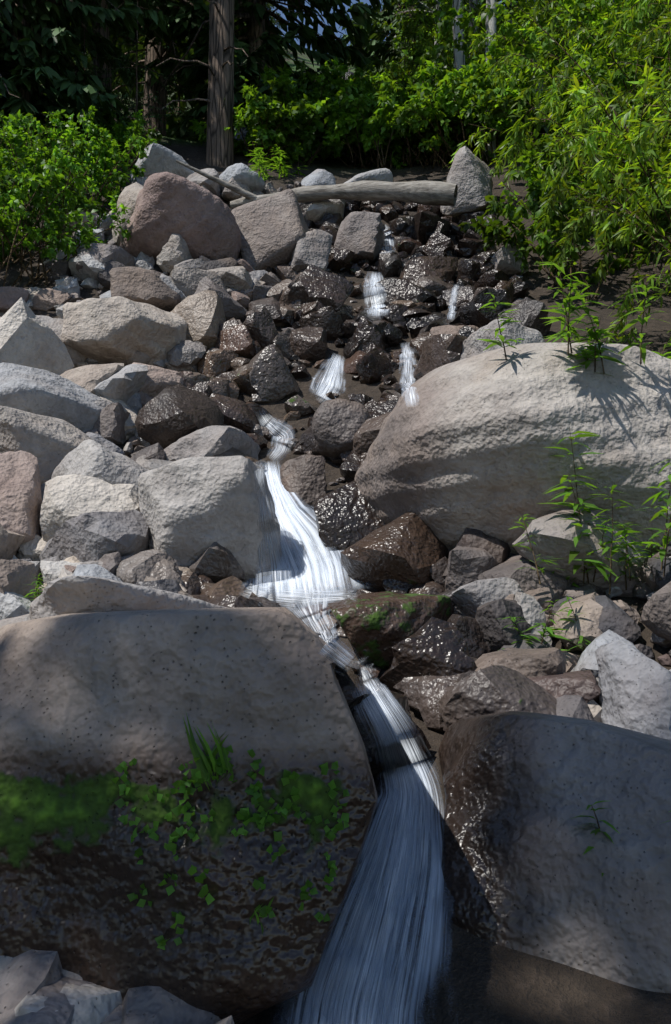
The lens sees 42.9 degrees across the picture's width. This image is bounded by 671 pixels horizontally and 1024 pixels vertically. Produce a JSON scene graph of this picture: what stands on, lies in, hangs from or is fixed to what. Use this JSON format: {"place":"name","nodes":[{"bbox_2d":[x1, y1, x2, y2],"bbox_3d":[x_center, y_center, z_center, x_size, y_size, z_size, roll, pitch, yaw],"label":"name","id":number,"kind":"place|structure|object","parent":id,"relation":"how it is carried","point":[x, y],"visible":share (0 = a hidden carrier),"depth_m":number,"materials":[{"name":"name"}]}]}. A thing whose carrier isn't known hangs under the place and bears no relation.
{"place":"outdoors","nodes":[
{"label":"outdoors","id":0,"kind":"place"},
{"bbox_2d":[0,36,670,1023],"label":"hillside ground","id":1,"kind":"structure","parent":0,"point":[476,980],"depth_m":3.17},
{"bbox_2d":[0,0,112,134],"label":"conifer tree","id":2,"kind":"object","parent":1,"relation":"on","point":[11,56],"depth_m":10.30,"materials":[{"name":"green plant"}]},
{"bbox_2d":[44,0,113,138],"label":"young fir tree","id":3,"kind":"object","parent":1,"relation":"on","point":[88,47],"depth_m":11.35,"materials":[{"name":"green plant"}]},
{"bbox_2d":[0,94,161,286],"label":"shrub","id":4,"kind":"object","parent":1,"relation":"on","point":[16,134],"depth_m":8.05,"materials":[{"name":"green plant"}]},
{"bbox_2d":[0,0,168,151],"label":"conifer tree","id":5,"kind":"object","parent":1,"relation":"on","point":[67,78],"depth_m":10.49,"materials":[{"name":"green plant"}]},
{"bbox_2d":[87,69,142,108],"bbox_3d":[-4.280,-10.407,17.200,1.789,5.143,1.888,-1,-4,16],"label":"young fir tree","id":6,"kind":"object","parent":1,"relation":"on","point":[132,102],"depth_m":17.16,"materials":[{"name":"green plant"}]},
{"bbox_2d":[51,0,186,118],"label":"conifer tree","id":7,"kind":"object","parent":1,"relation":"on","point":[164,36],"depth_m":12.58,"materials":[{"name":"green plant"}]},
{"bbox_2d":[89,0,185,153],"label":"young fir tree","id":8,"kind":"object","parent":1,"relation":"on","point":[123,69],"depth_m":11.27,"materials":[{"name":"green plant"}]},
{"bbox_2d":[141,0,194,117],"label":"young fir tree","id":9,"kind":"object","parent":1,"relation":"on","point":[175,92],"depth_m":14.52,"materials":[{"name":"green plant"}]},
{"bbox_2d":[69,0,279,135],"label":"conifer tree","id":10,"kind":"object","parent":1,"relation":"on","point":[258,10],"depth_m":13.66,"materials":[{"name":"green plant"}]},
{"bbox_2d":[102,0,247,166],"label":"conifer tree","id":11,"kind":"object","parent":1,"relation":"on","point":[219,138],"visible":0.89,"depth_m":10.65,"materials":[{"name":"brown wood"}]},
{"bbox_2d":[168,40,207,142],"bbox_3d":[-2.089,-6.915,13.602,1.188,2.365,1.102,0,-4,0],"label":"young fir tree","id":12,"kind":"object","parent":1,"relation":"on","point":[187,111],"depth_m":13.51,"materials":[{"name":"green plant"}]},
{"bbox_2d":[234,127,250,150],"bbox_3d":[-1.298,-4.998,11.663,0.517,1.063,0.480,0,-4,0],"label":"broken stump","id":13,"kind":"object","parent":1,"relation":"on","point":[243,129],"visible":0.03,"depth_m":11.47,"materials":[{"name":"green plant"}]},
{"bbox_2d":[135,0,391,138],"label":"conifer tree","id":14,"kind":"object","parent":1,"relation":"on","point":[323,51],"depth_m":13.20,"materials":[{"name":"green plant"}]},
{"bbox_2d":[259,472,285,584],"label":"waterfall water","id":15,"kind":"structure","parent":1,"relation":"on","point":[277,558],"depth_m":3.96,"materials":[{"name":"white liquid"}]},
{"bbox_2d":[269,0,278,25],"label":"conifer tree","id":16,"kind":"object","parent":1,"relation":"on","point":[273,19],"depth_m":45.15,"materials":[{"name":"green plant"}]},
{"bbox_2d":[261,414,292,457],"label":"stream water","id":17,"kind":"structure","parent":1,"relation":"on","point":[279,446],"depth_m":5.65,"materials":[{"name":"white liquid"}]},
{"bbox_2d":[272,10,291,64],"bbox_3d":[-2.429,-20.004,35.462,1.467,3.437,1.552,2,-5,-29],"label":"young fir tree","id":18,"kind":"object","parent":1,"relation":"on","point":[282,36],"depth_m":35.47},
{"bbox_2d":[271,12,293,69],"bbox_3d":[-1.476,-10.866,21.127,1.330,3.115,1.407,0,-4,-7],"label":"young fir tree","id":19,"kind":"object","parent":1,"relation":"on","point":[279,27],"depth_m":21.19,"materials":[{"name":"green plant"}]},
{"bbox_2d":[266,469,327,592],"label":"waterfall water","id":20,"kind":"structure","parent":1,"relation":"on","point":[292,562],"depth_m":4.17,"materials":[{"name":"white liquid"}]},
{"bbox_2d":[245,584,351,609],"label":"flowing water","id":21,"kind":"structure","parent":1,"relation":"on","point":[296,597],"depth_m":3.77,"materials":[{"name":"white liquid"}]},
{"bbox_2d":[247,464,358,596],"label":"waterfall water","id":22,"kind":"structure","parent":1,"relation":"on","point":[296,514],"depth_m":4.22,"materials":[{"name":"white liquid"}]},
{"bbox_2d":[276,479,338,587],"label":"waterfall water","id":23,"kind":"structure","parent":1,"relation":"on","point":[324,559],"depth_m":4.10,"materials":[{"name":"white liquid"}]},
{"bbox_2d":[176,160,457,208],"bbox_3d":[-0.175,-3.360,9.103,2.909,0.569,0.835,0,-4,6],"label":"fallen log","id":24,"kind":"object","parent":1,"relation":"on","point":[433,193],"visible":0.88,"depth_m":8.79,"materials":[{"name":"grey wood"}]},
{"bbox_2d":[298,599,351,665],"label":"waterfall","id":25,"kind":"structure","parent":1,"relation":"on","point":[319,628],"depth_m":3.40,"materials":[{"name":"white liquid"}]},
{"bbox_2d":[311,356,341,400],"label":"stream water","id":26,"kind":"structure","parent":1,"relation":"on","point":[329,382],"depth_m":6.38,"materials":[{"name":"white liquid"}]},
{"bbox_2d":[318,360,342,399],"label":"stream water","id":27,"kind":"structure","parent":1,"relation":"on","point":[330,383],"depth_m":6.33,"materials":[{"name":"white liquid"}]},
{"bbox_2d":[0,143,670,1023],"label":"talus rocks","id":28,"kind":"object","parent":1,"relation":"on","point":[232,312],"visible":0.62,"depth_m":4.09,"materials":[{"name":"grey stone"}]},
{"bbox_2d":[448,288,457,317],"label":"stream water","id":29,"kind":"structure","parent":28,"relation":"on","point":[454,291],"depth_m":7.16,"materials":[{"name":"white liquid"}]},
{"bbox_2d":[10,180,670,1023],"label":"pebbles","id":30,"kind":"object","parent":1,"relation":"on","point":[334,630],"visible":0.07,"depth_m":3.86,"materials":[{"name":"grey stone"}]},
{"bbox_2d":[23,141,670,949],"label":"herb plants","id":31,"kind":"object","parent":1,"relation":"on","point":[219,765],"depth_m":1.86,"materials":[{"name":"green plant"}]},
{"bbox_2d":[342,71,354,147],"bbox_3d":[0.136,-10.796,22.657,2.479,11.397,17.642,0,-4,0],"label":"tree","id":32,"kind":"object","parent":1,"relation":"on","point":[347,73],"depth_m":30.31,"materials":[{"name":"green plant"}]},
{"bbox_2d":[294,672,442,1023],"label":"stream water","id":33,"kind":"structure","parent":1,"relation":"on","point":[430,948],"depth_m":1.80,"materials":[{"name":"liquid"}]},
{"bbox_2d":[364,274,387,314],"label":"stream water","id":34,"kind":"structure","parent":1,"relation":"on","point":[373,293],"depth_m":7.48,"materials":[{"name":"white liquid"}]},
{"bbox_2d":[372,276,384,313],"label":"stream water","id":35,"kind":"structure","parent":34,"relation":"attached to","point":[378,296],"depth_m":7.40,"materials":[{"name":"white liquid"}]},
{"bbox_2d":[334,687,417,1023],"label":"stream water","id":36,"kind":"structure","parent":1,"relation":"on","point":[369,954],"depth_m":1.75,"materials":[{"name":"liquid"}]},
{"bbox_2d":[315,701,397,1023],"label":"stream water","id":37,"kind":"structure","parent":36,"relation":"on","point":[341,965],"depth_m":1.75,"materials":[{"name":"liquid"}]},
{"bbox_2d":[380,228,392,250],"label":"stream water","id":38,"kind":"structure","parent":1,"relation":"on","point":[388,246],"depth_m":8.81,"materials":[{"name":"white liquid"}]},
{"bbox_2d":[336,0,467,80],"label":"conifer tree","id":39,"kind":"object","parent":1,"relation":"on","point":[378,47],"depth_m":24.86,"materials":[{"name":"green plant"}]},
{"bbox_2d":[377,700,427,1023],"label":"stream water","id":40,"kind":"structure","parent":1,"relation":"on","point":[423,863],"depth_m":1.70,"materials":[{"name":"liquid"}]},
{"bbox_2d":[395,17,418,74],"bbox_3d":[1.809,-10.557,20.724,1.438,3.086,1.551,3,-5,-34],"label":"young fir tree","id":41,"kind":"object","parent":1,"relation":"on","point":[403,54],"depth_m":20.76,"materials":[{"name":"green plant"}]},
{"bbox_2d":[400,345,415,402],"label":"stream water","id":42,"kind":"structure","parent":1,"relation":"on","point":[405,366],"depth_m":6.29,"materials":[{"name":"white liquid"}]},
{"bbox_2d":[397,0,449,33],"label":"conifer tree","id":43,"kind":"object","parent":1,"relation":"on","point":[407,9],"depth_m":28.58,"materials":[{"name":"green plant"}]},
{"bbox_2d":[386,0,468,44],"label":"aspen tree","id":44,"kind":"object","parent":1,"relation":"on","point":[416,8],"depth_m":20.95,"materials":[{"name":"green plant"}]},
{"bbox_2d":[188,0,670,304],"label":"bushes","id":45,"kind":"object","parent":1,"relation":"on","point":[390,113],"depth_m":10.39,"materials":[{"name":"green plant"}]},
{"bbox_2d":[410,0,468,72],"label":"aspen tree","id":46,"kind":"object","parent":1,"relation":"on","point":[459,58],"depth_m":12.11,"materials":[{"name":"plant"}]},
{"bbox_2d":[417,0,480,64],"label":"aspen tree","id":47,"kind":"object","parent":1,"relation":"on","point":[435,5],"depth_m":22.77,"materials":[{"name":"green plant"}]},
{"bbox_2d":[469,0,477,57],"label":"aspen tree","id":48,"kind":"object","parent":1,"relation":"on","point":[471,6],"visible":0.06,"depth_m":16.73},
{"bbox_2d":[484,0,496,157],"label":"aspen tree","id":49,"kind":"object","parent":1,"relation":"on","point":[491,23],"visible":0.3,"depth_m":11.12,"materials":[{"name":"wood"}]},
{"bbox_2d":[311,0,670,345],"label":"willow shrub","id":50,"kind":"object","parent":1,"relation":"on","point":[663,188],"depth_m":6.92,"materials":[{"name":"green plant"}]},
{"bbox_2d":[505,0,550,52],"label":"aspen tree","id":51,"kind":"object","parent":1,"relation":"on","point":[510,21],"depth_m":17.31,"materials":[{"name":"green plant"}]},
{"bbox_2d":[526,0,543,111],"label":"aspen tree","id":52,"kind":"object","parent":1,"relation":"on","point":[535,68],"visible":0.02,"depth_m":13.17,"materials":[{"name":"green plant"}]},
{"bbox_2d":[270,0,504,49],"label":"sky","id":53,"kind":"structure","parent":0,"point":[320,29],"materials":[{"name":"blue"}]}
]}

